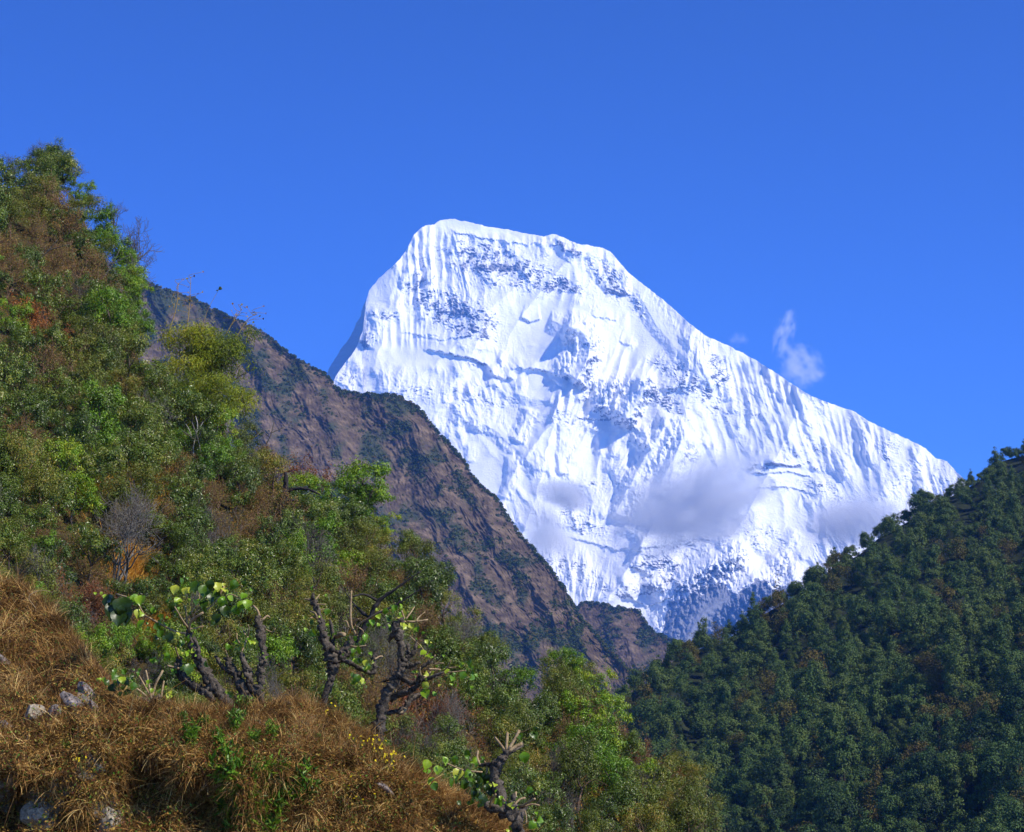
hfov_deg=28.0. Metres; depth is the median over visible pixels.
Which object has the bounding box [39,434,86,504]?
leafy tree
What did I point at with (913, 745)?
forest tree
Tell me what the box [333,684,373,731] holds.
evergreen tree
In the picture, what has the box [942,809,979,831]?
forest tree
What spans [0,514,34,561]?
leafy tree
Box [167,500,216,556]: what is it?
evergreen tree
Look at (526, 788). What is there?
bare tree
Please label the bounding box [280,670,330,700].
scrub tree
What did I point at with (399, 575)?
scrub tree
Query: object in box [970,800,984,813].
forest tree
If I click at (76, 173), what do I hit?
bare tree
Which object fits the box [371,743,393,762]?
yellow flower
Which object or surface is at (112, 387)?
evergreen tree
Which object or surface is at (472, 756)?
leafy tree
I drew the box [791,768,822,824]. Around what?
forest tree
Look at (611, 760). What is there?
leafy tree
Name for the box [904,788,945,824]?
forest tree
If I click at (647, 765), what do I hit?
leafy tree
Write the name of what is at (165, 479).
leafy tree
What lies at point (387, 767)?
yellow flower
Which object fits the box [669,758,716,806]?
leafy tree
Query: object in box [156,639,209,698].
leafy tree
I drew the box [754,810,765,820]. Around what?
forest tree
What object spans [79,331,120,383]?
evergreen tree
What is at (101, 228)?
leafy tree
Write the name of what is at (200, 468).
evergreen tree
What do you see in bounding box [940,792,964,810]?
forest tree
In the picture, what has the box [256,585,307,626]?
bare tree
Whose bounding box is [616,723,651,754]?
red leaved tree
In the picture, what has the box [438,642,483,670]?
evergreen tree
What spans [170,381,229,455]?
evergreen tree
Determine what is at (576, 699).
evergreen tree
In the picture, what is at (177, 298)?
bamboo shoot
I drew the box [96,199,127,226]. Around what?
bare tree
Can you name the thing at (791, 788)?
forest tree
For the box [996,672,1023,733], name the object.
forest tree
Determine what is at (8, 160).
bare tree
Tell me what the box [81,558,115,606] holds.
scrub tree
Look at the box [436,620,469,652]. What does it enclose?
evergreen tree
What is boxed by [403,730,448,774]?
leafy tree
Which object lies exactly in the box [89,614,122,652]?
scrub tree
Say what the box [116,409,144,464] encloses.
evergreen tree
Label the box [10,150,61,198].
evergreen tree
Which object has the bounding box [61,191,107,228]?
leafy tree
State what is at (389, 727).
leafy tree
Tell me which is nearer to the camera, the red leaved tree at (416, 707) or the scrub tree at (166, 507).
the red leaved tree at (416, 707)
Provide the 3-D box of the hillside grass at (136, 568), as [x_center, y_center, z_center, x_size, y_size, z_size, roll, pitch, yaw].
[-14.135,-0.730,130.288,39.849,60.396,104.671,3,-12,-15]
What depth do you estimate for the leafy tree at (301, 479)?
125.68 m
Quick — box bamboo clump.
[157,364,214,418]
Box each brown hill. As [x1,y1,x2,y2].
[108,264,633,707]
[576,603,672,683]
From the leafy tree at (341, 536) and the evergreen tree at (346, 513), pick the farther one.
the evergreen tree at (346, 513)
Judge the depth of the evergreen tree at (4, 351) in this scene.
119.38 m
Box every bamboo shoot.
[169,278,188,328]
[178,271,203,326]
[223,303,247,330]
[236,306,265,338]
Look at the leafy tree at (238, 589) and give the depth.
100.00 m
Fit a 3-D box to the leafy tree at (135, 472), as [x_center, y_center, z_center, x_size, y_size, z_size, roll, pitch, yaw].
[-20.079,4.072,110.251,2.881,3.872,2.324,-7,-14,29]
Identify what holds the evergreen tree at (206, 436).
on the wooded hillside
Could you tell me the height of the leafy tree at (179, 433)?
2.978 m
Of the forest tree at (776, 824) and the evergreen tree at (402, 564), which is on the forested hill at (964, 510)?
the forest tree at (776, 824)
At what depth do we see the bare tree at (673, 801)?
104.50 m
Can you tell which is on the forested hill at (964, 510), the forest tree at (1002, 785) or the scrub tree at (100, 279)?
the forest tree at (1002, 785)
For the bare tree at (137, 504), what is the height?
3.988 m
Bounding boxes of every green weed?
[62,739,69,751]
[177,710,188,727]
[178,717,201,748]
[199,711,210,727]
[207,737,254,804]
[208,782,259,830]
[211,726,226,745]
[224,751,270,829]
[225,703,246,736]
[234,691,253,708]
[246,724,264,745]
[247,750,287,797]
[252,783,293,831]
[265,719,281,740]
[270,753,290,785]
[282,756,320,814]
[295,773,322,817]
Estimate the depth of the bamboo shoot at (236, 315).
146.38 m
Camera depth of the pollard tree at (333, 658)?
20.51 m
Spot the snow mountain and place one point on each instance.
(610, 427)
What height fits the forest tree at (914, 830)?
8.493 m
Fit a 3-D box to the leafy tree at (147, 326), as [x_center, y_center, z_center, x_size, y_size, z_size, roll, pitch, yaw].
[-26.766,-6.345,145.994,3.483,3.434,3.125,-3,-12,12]
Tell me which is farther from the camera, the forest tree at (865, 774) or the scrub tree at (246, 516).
the forest tree at (865, 774)
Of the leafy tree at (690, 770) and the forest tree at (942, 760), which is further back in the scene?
the forest tree at (942, 760)
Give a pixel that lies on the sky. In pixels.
(830, 193)
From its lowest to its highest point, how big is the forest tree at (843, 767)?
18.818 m
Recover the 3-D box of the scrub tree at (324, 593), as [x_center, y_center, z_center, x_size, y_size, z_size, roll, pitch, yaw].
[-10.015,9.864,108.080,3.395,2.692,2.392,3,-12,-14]
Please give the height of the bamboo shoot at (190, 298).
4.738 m
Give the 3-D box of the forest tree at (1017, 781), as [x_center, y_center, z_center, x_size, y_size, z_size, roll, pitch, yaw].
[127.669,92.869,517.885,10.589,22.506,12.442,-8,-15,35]
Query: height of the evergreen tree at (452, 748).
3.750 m
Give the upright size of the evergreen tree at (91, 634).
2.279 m
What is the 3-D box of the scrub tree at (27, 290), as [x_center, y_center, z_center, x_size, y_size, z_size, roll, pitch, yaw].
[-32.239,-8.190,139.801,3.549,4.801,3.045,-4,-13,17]
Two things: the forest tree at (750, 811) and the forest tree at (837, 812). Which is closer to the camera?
the forest tree at (837, 812)
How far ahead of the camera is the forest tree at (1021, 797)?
510.33 m
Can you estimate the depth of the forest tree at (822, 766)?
600.17 m
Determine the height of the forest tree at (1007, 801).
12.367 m
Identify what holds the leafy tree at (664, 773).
on the wooded hillside
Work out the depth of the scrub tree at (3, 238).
147.08 m
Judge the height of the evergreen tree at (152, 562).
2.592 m
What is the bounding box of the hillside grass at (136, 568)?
[0,196,706,831]
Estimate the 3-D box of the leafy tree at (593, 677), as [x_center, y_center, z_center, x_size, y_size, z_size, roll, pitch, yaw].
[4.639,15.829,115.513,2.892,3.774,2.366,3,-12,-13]
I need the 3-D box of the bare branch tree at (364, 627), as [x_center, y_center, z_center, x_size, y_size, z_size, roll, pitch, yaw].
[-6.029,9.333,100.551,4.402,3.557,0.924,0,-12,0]
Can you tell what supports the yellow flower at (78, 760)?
on the grass bank
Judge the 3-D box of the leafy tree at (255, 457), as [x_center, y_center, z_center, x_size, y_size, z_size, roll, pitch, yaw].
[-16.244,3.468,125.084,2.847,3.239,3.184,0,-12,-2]
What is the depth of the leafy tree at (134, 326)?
135.66 m
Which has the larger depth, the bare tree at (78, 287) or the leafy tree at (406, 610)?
the bare tree at (78, 287)
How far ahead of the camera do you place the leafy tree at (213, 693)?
88.47 m
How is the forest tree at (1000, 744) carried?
on the forested hill at (964, 510)
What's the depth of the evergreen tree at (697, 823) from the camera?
102.49 m
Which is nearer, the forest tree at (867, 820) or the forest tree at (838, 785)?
the forest tree at (867, 820)
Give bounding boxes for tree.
[0,154,24,194]
[0,179,15,235]
[0,182,30,240]
[0,196,28,244]
[0,225,28,285]
[0,249,37,303]
[0,268,14,295]
[0,297,35,336]
[0,318,47,368]
[0,340,9,378]
[0,341,26,414]
[0,352,36,399]
[0,382,8,404]
[0,382,17,424]
[0,416,14,438]
[0,423,41,464]
[0,426,46,500]
[0,442,33,509]
[0,468,29,517]
[0,482,26,519]
[0,514,28,577]
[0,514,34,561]
[0,567,17,579]
[1,184,33,231]
[1,294,51,331]
[1,429,45,514]
[2,153,21,175]
[2,386,53,439]
[2,522,61,569]
[3,242,52,289]
[4,360,42,408]
[6,240,48,295]
[6,387,65,431]
[6,496,60,545]
[7,536,67,604]
[8,408,47,439]
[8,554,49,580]
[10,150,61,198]
[13,310,53,347]
[13,529,61,578]
[14,532,83,595]
[15,446,73,532]
[16,190,59,228]
[16,264,74,328]
[16,575,61,603]
[17,263,65,323]
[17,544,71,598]
[19,207,52,256]
[21,168,61,197]
[22,138,60,159]
[23,170,61,216]
[24,191,61,219]
[24,430,72,497]
[25,137,65,166]
[25,460,84,519]
[26,337,83,404]
[27,510,79,540]
[29,556,86,619]
[29,580,50,603]
[30,319,68,373]
[33,364,76,407]
[34,233,83,281]
[35,144,82,197]
[35,162,74,197]
[37,168,72,229]
[38,235,71,279]
[38,267,78,306]
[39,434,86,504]
[41,205,99,244]
[41,362,86,405]
[43,527,79,576]
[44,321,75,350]
[46,400,98,471]
[47,390,85,424]
[48,204,89,257]
[48,330,99,386]
[49,469,106,526]
[50,586,106,627]
[51,590,93,638]
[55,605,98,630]
[58,291,103,347]
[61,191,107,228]
[62,227,107,269]
[62,274,93,321]
[62,376,128,425]
[63,242,122,292]
[63,517,124,590]
[65,165,89,184]
[65,173,97,208]
[66,312,98,358]
[67,442,121,490]
[69,426,121,486]
[70,576,119,619]
[71,271,121,332]
[71,349,112,408]
[73,307,130,390]
[73,580,106,631]
[74,484,168,589]
[74,623,113,669]
[76,432,128,493]
[77,372,126,446]
[78,628,104,643]
[79,283,142,338]
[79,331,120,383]
[80,238,116,277]
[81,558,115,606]
[82,202,125,253]
[83,262,125,322]
[85,619,136,669]
[88,422,146,472]
[88,644,135,680]
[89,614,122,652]
[91,460,145,521]
[93,575,252,706]
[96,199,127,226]
[96,293,137,317]
[97,299,135,331]
[97,575,163,624]
[98,231,141,268]
[98,384,127,411]
[99,267,132,298]
[99,484,161,543]
[100,394,149,442]
[101,320,149,383]
[102,611,150,664]
[104,217,162,283]
[106,327,153,396]
[108,364,147,402]
[109,249,144,290]
[110,671,144,696]
[111,457,162,508]
[112,261,148,297]
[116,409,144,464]
[119,624,159,663]
[120,253,157,302]
[120,280,153,317]
[120,397,164,465]
[122,435,176,482]
[123,357,175,401]
[123,461,164,503]
[123,490,154,537]
[124,390,175,453]
[126,304,156,337]
[126,648,163,687]
[131,591,164,620]
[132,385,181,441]
[137,507,182,552]
[137,571,175,601]
[139,470,176,509]
[139,619,201,673]
[140,549,186,587]
[140,683,176,702]
[141,366,179,401]
[142,494,204,553]
[149,316,232,382]
[150,653,198,706]
[151,425,182,481]
[153,385,196,435]
[153,478,213,559]
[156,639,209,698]
[157,591,223,641]
[158,447,194,491]
[158,616,202,667]
[162,519,203,584]
[164,592,218,648]
[165,427,199,457]
[165,449,212,489]
[165,579,193,618]
[166,543,220,593]
[167,465,207,516]
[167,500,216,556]
[168,688,204,706]
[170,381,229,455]
[173,320,266,400]
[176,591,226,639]
[176,627,224,683]
[178,368,265,442]
[182,647,233,700]
[183,421,227,482]
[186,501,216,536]
[187,573,212,618]
[191,533,242,590]
[191,536,230,581]
[194,613,240,676]
[195,401,239,448]
[195,440,234,492]
[196,474,234,522]
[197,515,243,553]
[197,679,230,707]
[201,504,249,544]
[201,549,263,613]
[202,587,256,673]
[206,502,227,541]
[211,434,246,478]
[211,565,244,616]
[213,573,262,629]
[213,674,238,705]
[214,450,261,487]
[214,605,275,704]
[216,633,259,684]
[220,506,269,546]
[222,455,263,522]
[222,531,278,589]
[225,660,275,706]
[226,415,263,458]
[226,617,270,656]
[227,444,266,492]
[230,510,292,571]
[232,476,264,507]
[235,559,285,624]
[237,575,298,626]
[240,630,301,697]
[241,485,276,517]
[241,633,277,680]
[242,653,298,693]
[244,511,282,536]
[247,508,291,571]
[247,593,290,636]
[247,601,294,664]
[248,442,292,481]
[251,483,318,537]
[254,558,295,603]
[256,448,293,497]
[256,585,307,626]
[263,672,288,699]
[264,613,321,688]
[265,446,343,495]
[267,537,310,596]
[267,665,317,698]
[268,482,308,520]
[274,501,312,558]
[275,469,321,500]
[275,597,316,676]
[278,472,320,518]
[278,528,318,581]
[280,491,320,528]
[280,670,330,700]
[282,557,340,623]
[282,569,316,655]
[286,516,342,584]
[288,588,337,629]
[291,510,344,571]
[293,643,342,691]
[295,662,338,698]
[297,585,382,704]
[301,496,342,535]
[304,473,346,506]
[305,501,344,538]
[305,578,349,612]
[308,614,356,673]
[308,671,366,717]
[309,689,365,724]
[311,507,366,565]
[314,564,348,619]
[314,586,361,648]
[316,557,387,627]
[316,665,383,709]
[326,583,364,641]
[327,547,370,585]
[328,490,380,546]
[331,457,394,536]
[333,500,358,545]
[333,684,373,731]
[337,654,377,686]
[339,633,377,665]
[344,479,398,519]
[345,570,433,642]
[346,533,391,592]
[347,518,383,558]
[347,585,389,619]
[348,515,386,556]
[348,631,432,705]
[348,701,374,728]
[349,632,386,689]
[353,586,392,625]
[354,669,402,736]
[355,590,414,650]
[356,529,399,579]
[356,572,421,619]
[359,610,407,642]
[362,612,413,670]
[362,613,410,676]
[362,683,383,714]
[363,631,404,681]
[363,706,417,761]
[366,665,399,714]
[368,509,402,548]
[368,737,392,751]
[370,598,477,743]
[371,601,414,648]
[374,567,413,592]
[377,553,423,590]
[386,741,417,765]
[387,697,421,743]
[388,609,419,659]
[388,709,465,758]
[389,667,450,741]
[390,528,422,577]
[393,537,442,572]
[393,655,460,714]
[399,587,452,619]
[402,556,450,635]
[402,652,449,717]
[403,571,423,592]
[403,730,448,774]
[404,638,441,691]
[409,612,436,642]
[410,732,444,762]
[411,597,441,640]
[411,681,500,750]
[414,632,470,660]
[417,625,462,680]
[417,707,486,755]
[420,726,537,819]
[421,732,472,774]
[424,559,457,603]
[424,691,466,731]
[425,584,464,626]
[426,759,488,792]
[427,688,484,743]
[427,712,473,754]
[429,749,459,790]
[430,668,479,704]
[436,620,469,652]
[436,629,485,683]
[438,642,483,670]
[444,604,485,635]
[446,656,493,700]
[448,614,484,649]
[449,726,491,769]
[449,750,501,803]
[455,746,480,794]
[458,669,496,733]
[466,626,504,661]
[466,683,525,738]
[466,748,487,775]
[470,639,519,697]
[471,704,530,770]
[477,631,513,686]
[481,755,514,801]
[483,717,535,765]
[484,764,528,805]
[488,747,539,783]
[492,799,545,831]
[494,690,537,720]
[500,664,539,697]
[500,697,556,757]
[500,698,552,735]
[501,758,554,831]
[503,758,559,817]
[517,749,553,780]
[522,686,562,748]
[528,697,563,738]
[528,773,566,811]
[528,799,560,831]
[529,763,567,807]
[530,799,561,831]
[536,654,583,691]
[537,664,594,735]
[538,673,577,695]
[539,736,570,771]
[541,645,582,674]
[541,735,579,802]
[541,796,579,831]
[546,710,600,752]
[548,785,583,831]
[549,730,609,826]
[552,683,628,737]
[553,737,594,808]
[554,673,590,719]
[557,653,589,680]
[557,687,614,741]
[559,689,593,722]
[559,719,620,781]
[569,659,605,691]
[570,664,618,698]
[572,802,615,831]
[573,796,630,831]
[582,703,633,786]
[586,748,638,805]
[590,691,630,721]
[590,773,646,828]
[599,727,623,757]
[599,757,638,805]
[606,727,647,774]
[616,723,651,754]
[616,798,672,831]
[617,762,668,831]
[622,763,676,802]
[624,756,660,802]
[625,763,662,814]
[629,744,653,768]
[631,753,685,804]
[644,750,690,782]
[646,812,679,831]
[655,772,690,802]
[657,787,702,831]
[658,786,683,827]
[659,783,713,831]
[664,812,710,831]
[665,770,697,806]
[666,749,696,779]
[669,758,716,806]
[673,762,711,782]
[692,792,726,831]
[703,805,727,831]
[705,814,734,831]
[719,804,746,829]
[720,788,733,818]
[722,816,732,831]
[731,817,743,831]
[733,779,751,818]
[741,798,765,822]
[741,817,762,831]
[746,776,780,801]
[746,783,779,812]
[747,762,785,787]
[752,766,781,808]
[753,816,771,831]
[753,817,769,831]
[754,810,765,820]
[756,743,780,776]
[757,788,775,827]
[764,751,796,788]
[764,806,789,831]
[766,785,789,821]
[768,742,794,785]
[771,817,785,831]
[775,781,800,823]
[776,792,797,820]
[778,764,796,805]
[779,823,789,831]
[786,821,816,831]
[787,815,815,831]
[791,751,820,787]
[791,764,804,776]
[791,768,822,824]
[791,779,825,829]
[792,762,835,798]
[792,793,803,817]
[795,822,819,831]
[806,756,831,777]
[810,802,843,831]
[812,788,860,830]
[815,784,847,817]
[818,822,842,831]
[819,734,864,781]
[819,780,841,801]
[820,732,856,780]
[821,772,834,783]
[823,748,843,781]
[824,777,849,797]
[833,782,846,804]
[834,781,858,830]
[837,823,861,831]
[839,814,851,831]
[845,766,869,801]
[850,807,875,831]
[852,760,864,772]
[852,795,872,821]
[853,764,875,789]
[856,774,882,820]
[856,800,886,830]
[858,778,877,799]
[859,814,897,831]
[862,746,879,780]
[869,746,904,784]
[869,761,888,812]
[869,784,903,823]
[874,786,906,825]
[876,768,916,796]
[878,769,909,791]
[883,747,909,763]
[883,757,904,774]
[891,739,928,781]
[891,818,925,831]
[891,822,903,831]
[893,757,914,787]
[893,786,916,814]
[896,761,939,788]
[898,788,927,827]
[899,817,927,831]
[900,742,937,762]
[902,752,929,787]
[904,721,941,749]
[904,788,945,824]
[907,745,946,781]
[909,730,932,750]
[910,775,943,818]
[914,703,950,748]
[915,786,949,823]
[918,750,946,794]
[924,702,961,744]
[924,821,938,831]
[925,742,940,760]
[933,748,965,786]
[933,811,952,831]
[935,823,945,831]
[936,723,960,747]
[936,732,961,783]
[938,716,961,755]
[939,790,967,831]
[940,761,967,805]
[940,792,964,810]
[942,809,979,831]
[943,792,972,812]
[946,708,974,740]
[946,750,980,791]
[951,718,993,754]
[951,821,970,831]
[955,738,977,762]
[960,819,973,831]
[961,764,979,788]
[964,711,993,736]
[966,691,1002,720]
[968,740,986,782]
[969,806,1007,829]
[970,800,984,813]
[970,819,980,831]
[971,755,983,785]
[972,721,995,746]
[972,740,994,781]
[975,756,997,807]
[977,701,996,741]
[977,747,1012,787]
[977,796,1007,831]
[981,730,1017,759]
[982,818,1015,831]
[985,775,1015,809]
[986,690,1013,725]
[988,778,1023,802]
[988,788,1008,830]
[990,722,1016,743]
[993,662,1023,705]
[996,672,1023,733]
[996,791,1023,809]
[996,802,1023,831]
[997,739,1023,806]
[1000,742,1023,772]
[1008,680,1023,704]
[1009,713,1023,747]
[1010,763,1023,810]
[1013,814,1023,831]
[1014,747,1023,773]
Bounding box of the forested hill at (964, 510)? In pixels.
[611,456,1023,831]
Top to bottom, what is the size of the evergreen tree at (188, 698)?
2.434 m
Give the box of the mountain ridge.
[327,301,365,380]
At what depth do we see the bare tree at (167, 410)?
124.64 m
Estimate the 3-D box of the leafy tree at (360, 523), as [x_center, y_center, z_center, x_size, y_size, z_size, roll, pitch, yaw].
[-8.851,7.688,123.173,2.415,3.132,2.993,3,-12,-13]
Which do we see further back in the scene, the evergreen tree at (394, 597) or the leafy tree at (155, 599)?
the evergreen tree at (394, 597)
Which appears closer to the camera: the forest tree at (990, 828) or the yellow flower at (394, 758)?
the yellow flower at (394, 758)
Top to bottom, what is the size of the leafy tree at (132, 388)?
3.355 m
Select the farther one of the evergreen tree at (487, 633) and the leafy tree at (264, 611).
the evergreen tree at (487, 633)
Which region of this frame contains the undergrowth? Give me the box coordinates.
[0,194,700,831]
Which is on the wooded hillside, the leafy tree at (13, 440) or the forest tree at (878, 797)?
the leafy tree at (13, 440)
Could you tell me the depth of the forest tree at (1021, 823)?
490.98 m
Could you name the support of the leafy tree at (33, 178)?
on the wooded hillside
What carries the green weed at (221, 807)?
on the grass bank
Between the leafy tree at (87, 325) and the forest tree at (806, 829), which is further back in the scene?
the forest tree at (806, 829)
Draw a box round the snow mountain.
[334,219,969,648]
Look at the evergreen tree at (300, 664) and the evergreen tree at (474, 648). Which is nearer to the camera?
the evergreen tree at (300, 664)
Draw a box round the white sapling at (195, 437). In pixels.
[187,416,202,462]
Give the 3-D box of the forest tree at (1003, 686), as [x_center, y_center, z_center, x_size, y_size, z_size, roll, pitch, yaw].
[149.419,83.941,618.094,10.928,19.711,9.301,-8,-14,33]
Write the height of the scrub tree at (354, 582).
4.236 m
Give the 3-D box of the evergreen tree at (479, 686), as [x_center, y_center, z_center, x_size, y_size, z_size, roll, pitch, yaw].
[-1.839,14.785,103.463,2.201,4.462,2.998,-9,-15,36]
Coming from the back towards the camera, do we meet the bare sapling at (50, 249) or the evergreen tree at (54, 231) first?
the evergreen tree at (54, 231)
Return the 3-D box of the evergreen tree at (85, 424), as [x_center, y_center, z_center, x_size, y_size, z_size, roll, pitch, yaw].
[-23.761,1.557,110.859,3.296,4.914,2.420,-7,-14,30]
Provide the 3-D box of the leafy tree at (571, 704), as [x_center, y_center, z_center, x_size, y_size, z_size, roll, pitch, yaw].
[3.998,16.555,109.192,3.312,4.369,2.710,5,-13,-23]
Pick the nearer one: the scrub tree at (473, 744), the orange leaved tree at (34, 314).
the scrub tree at (473, 744)
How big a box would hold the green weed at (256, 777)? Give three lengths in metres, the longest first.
0.707 x 0.486 x 0.476 m
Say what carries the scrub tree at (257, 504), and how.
on the wooded hillside
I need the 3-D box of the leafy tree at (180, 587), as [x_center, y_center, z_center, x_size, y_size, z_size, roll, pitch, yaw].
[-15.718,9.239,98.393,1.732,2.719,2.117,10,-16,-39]
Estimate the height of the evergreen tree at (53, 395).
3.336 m
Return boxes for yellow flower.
[76,756,86,781]
[363,738,382,756]
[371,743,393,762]
[375,759,394,783]
[385,750,404,768]
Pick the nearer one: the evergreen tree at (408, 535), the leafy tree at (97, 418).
the leafy tree at (97, 418)
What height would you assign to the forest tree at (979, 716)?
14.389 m
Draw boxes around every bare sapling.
[30,240,68,267]
[103,249,130,276]
[179,423,202,455]
[262,423,285,446]
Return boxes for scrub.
[105,261,642,707]
[574,600,678,672]
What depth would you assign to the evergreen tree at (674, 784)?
107.64 m
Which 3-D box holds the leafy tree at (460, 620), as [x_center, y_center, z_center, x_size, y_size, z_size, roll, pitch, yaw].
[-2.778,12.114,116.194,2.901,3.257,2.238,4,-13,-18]
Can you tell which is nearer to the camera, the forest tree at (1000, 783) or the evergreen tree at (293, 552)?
the evergreen tree at (293, 552)
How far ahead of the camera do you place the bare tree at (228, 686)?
90.21 m
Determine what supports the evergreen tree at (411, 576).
on the wooded hillside
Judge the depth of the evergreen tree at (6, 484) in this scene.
101.23 m
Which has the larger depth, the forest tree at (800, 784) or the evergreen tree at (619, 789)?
the forest tree at (800, 784)
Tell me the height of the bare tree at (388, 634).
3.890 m
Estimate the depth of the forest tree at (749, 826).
571.84 m
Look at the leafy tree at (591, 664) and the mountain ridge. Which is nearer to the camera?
the leafy tree at (591, 664)
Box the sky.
[0,0,1023,484]
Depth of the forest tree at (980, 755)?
553.66 m
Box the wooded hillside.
[0,185,667,831]
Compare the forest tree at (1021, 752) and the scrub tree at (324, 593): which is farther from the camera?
the forest tree at (1021, 752)
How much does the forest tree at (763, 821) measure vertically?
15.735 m
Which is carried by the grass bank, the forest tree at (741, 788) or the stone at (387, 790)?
the stone at (387, 790)
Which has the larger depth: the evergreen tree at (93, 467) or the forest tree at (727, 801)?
the forest tree at (727, 801)
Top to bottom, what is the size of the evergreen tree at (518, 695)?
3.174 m
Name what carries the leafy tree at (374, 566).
on the wooded hillside
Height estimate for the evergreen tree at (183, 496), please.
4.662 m
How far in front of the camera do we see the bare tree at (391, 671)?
103.03 m
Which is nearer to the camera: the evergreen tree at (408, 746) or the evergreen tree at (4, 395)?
the evergreen tree at (408, 746)
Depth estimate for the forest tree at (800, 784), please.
580.84 m
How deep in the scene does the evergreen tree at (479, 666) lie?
107.40 m
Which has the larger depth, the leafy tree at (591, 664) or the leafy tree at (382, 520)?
the leafy tree at (382, 520)
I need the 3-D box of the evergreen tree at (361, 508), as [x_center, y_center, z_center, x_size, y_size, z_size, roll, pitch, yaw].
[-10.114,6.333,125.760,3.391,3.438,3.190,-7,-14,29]
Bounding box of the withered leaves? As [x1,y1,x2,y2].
[0,577,509,831]
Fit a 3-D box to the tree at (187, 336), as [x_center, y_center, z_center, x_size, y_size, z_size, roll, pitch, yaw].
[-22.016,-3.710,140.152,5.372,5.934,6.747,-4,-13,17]
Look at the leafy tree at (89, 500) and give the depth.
104.89 m
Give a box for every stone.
[0,654,9,664]
[20,798,44,827]
[24,704,46,719]
[47,704,60,717]
[60,691,83,706]
[77,681,94,695]
[88,700,97,710]
[92,759,105,772]
[98,806,121,830]
[372,780,393,794]
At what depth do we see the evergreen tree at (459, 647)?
108.92 m
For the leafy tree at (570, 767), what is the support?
on the wooded hillside
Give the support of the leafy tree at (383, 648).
on the wooded hillside
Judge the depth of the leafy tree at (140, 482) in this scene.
111.58 m
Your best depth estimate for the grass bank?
18.09 m
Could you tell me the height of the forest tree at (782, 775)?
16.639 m
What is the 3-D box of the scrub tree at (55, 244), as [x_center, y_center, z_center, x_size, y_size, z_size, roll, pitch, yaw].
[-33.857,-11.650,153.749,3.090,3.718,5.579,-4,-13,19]
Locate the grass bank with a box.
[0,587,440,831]
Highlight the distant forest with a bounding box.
[614,439,1023,810]
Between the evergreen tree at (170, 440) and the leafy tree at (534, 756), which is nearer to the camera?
the leafy tree at (534, 756)
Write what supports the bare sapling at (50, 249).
on the wooded hillside
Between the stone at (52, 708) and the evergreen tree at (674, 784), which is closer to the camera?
the stone at (52, 708)
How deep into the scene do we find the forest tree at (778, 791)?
587.20 m
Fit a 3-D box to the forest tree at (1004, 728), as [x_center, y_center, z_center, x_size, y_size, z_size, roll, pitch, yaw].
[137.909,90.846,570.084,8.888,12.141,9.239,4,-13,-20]
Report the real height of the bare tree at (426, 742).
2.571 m
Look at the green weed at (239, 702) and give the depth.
19.05 m
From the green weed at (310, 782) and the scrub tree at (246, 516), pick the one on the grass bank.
the green weed at (310, 782)
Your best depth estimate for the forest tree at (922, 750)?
586.40 m
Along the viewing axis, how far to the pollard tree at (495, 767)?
17.91 m
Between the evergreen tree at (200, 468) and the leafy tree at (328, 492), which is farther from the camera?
the leafy tree at (328, 492)
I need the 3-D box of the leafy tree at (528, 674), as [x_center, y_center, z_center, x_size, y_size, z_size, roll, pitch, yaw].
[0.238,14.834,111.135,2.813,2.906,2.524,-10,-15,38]
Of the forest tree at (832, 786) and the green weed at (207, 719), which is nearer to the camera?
the green weed at (207, 719)
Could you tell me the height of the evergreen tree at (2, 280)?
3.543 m
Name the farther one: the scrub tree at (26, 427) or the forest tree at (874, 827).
the forest tree at (874, 827)
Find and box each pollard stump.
[96,668,171,702]
[477,787,543,831]
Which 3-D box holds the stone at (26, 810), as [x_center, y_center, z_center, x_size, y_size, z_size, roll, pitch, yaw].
[-4.130,3.487,17.934,0.336,0.291,0.220,11,-12,2]
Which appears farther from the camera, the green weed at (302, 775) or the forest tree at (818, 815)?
the forest tree at (818, 815)
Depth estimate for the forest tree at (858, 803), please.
568.79 m
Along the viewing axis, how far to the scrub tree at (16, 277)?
141.56 m
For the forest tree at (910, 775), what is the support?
on the forested hill at (964, 510)
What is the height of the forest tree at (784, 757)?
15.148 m
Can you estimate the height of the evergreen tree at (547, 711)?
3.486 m
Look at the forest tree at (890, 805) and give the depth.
535.54 m
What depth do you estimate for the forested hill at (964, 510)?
814.04 m
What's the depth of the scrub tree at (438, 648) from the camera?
109.99 m
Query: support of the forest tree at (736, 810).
on the forested hill at (964, 510)
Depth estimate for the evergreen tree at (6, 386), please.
113.57 m
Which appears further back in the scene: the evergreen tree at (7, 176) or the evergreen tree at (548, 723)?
the evergreen tree at (7, 176)
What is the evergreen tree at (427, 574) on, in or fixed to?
on the wooded hillside

